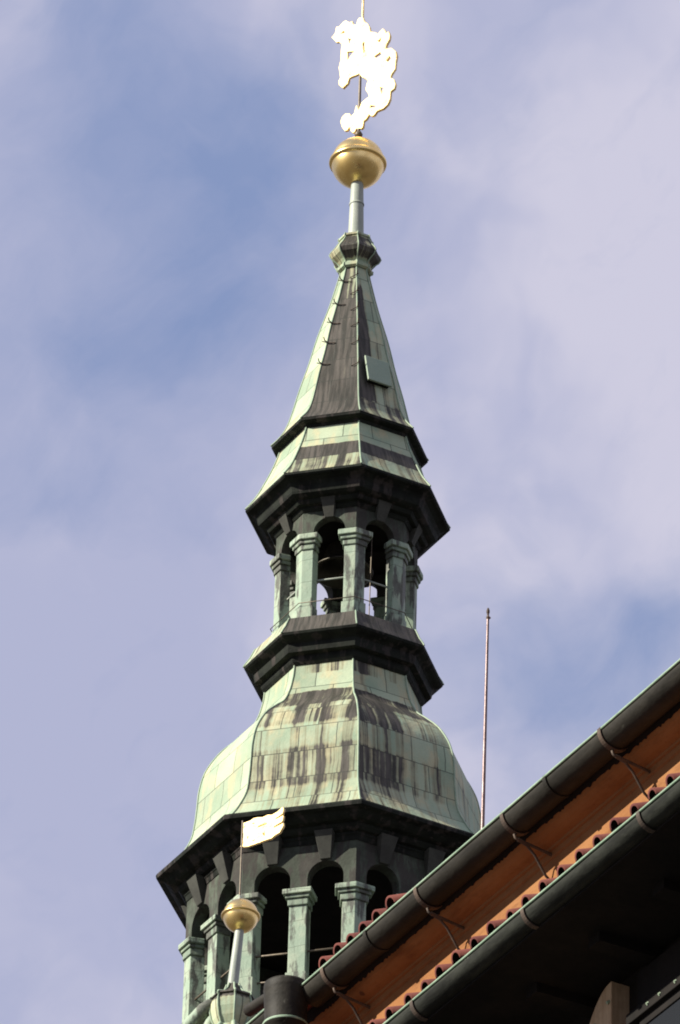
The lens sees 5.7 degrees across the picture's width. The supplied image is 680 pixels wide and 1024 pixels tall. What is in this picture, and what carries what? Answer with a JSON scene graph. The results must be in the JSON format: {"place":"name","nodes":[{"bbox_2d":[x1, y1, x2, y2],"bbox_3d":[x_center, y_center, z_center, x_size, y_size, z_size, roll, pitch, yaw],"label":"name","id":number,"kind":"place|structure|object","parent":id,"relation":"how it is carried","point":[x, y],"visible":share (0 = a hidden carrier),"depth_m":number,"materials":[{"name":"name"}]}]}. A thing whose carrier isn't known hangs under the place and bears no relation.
{"place":"outdoors","nodes":[
{"label":"outdoors","id":0,"kind":"place"},
{"bbox_2d":[156,137,480,1023],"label":"bell tower","id":1,"kind":"structure","parent":0,"point":[340,751],"depth_m":109.83,"materials":[{"name":"green metal"}]},
{"bbox_2d":[317,540,372,588],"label":"bell","id":2,"kind":"object","parent":1,"relation":"hanging from","point":[331,564],"visible":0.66,"depth_m":112.60,"materials":[{"name":"brown metal"}]},
{"bbox_2d":[332,0,397,136],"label":"weather vane","id":3,"kind":"object","parent":1,"relation":"on","point":[377,74],"visible":1,"depth_m":117.83,"materials":[{"name":"metal"}]},
{"bbox_2d":[0,0,679,1023],"label":"sky","id":4,"kind":"structure","parent":0,"point":[174,210],"materials":[{"name":"blue"}]},
{"label":"ground","id":5,"kind":"structure","parent":0,"visible":0},
{"bbox_2d":[182,898,262,1023],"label":"stair turret","id":6,"kind":"object","parent":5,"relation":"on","point":[240,917],"visible":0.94,"depth_m":79.20,"materials":[{"name":"green metal"}]},
{"bbox_2d":[238,807,284,897],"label":"flag vane","id":7,"kind":"object","parent":6,"relation":"on","point":[270,827],"visible":1,"depth_m":80.27,"materials":[{"name":"metal"}]},
{"bbox_2d":[243,659,679,1023],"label":"town house","id":8,"kind":"structure","parent":5,"relation":"on","point":[552,896],"depth_m":39.43,"materials":[{"name":"orange paint"}]},
{"bbox_2d":[481,608,490,828],"bbox_3d":[0.883,1.536,42.618,0.100,2.183,0.098,2,-33,0],"label":"lightning rod","id":9,"kind":"object","parent":8,"relation":"on","point":[488,617],"visible":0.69,"depth_m":42.71,"materials":[{"name":"metal"}]},
{"bbox_2d":[640,989,679,1023],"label":"window","id":10,"kind":"structure","parent":8,"relation":"in","point":[668,1012],"depth_m":38.70,"materials":[{"name":"grey glass"}]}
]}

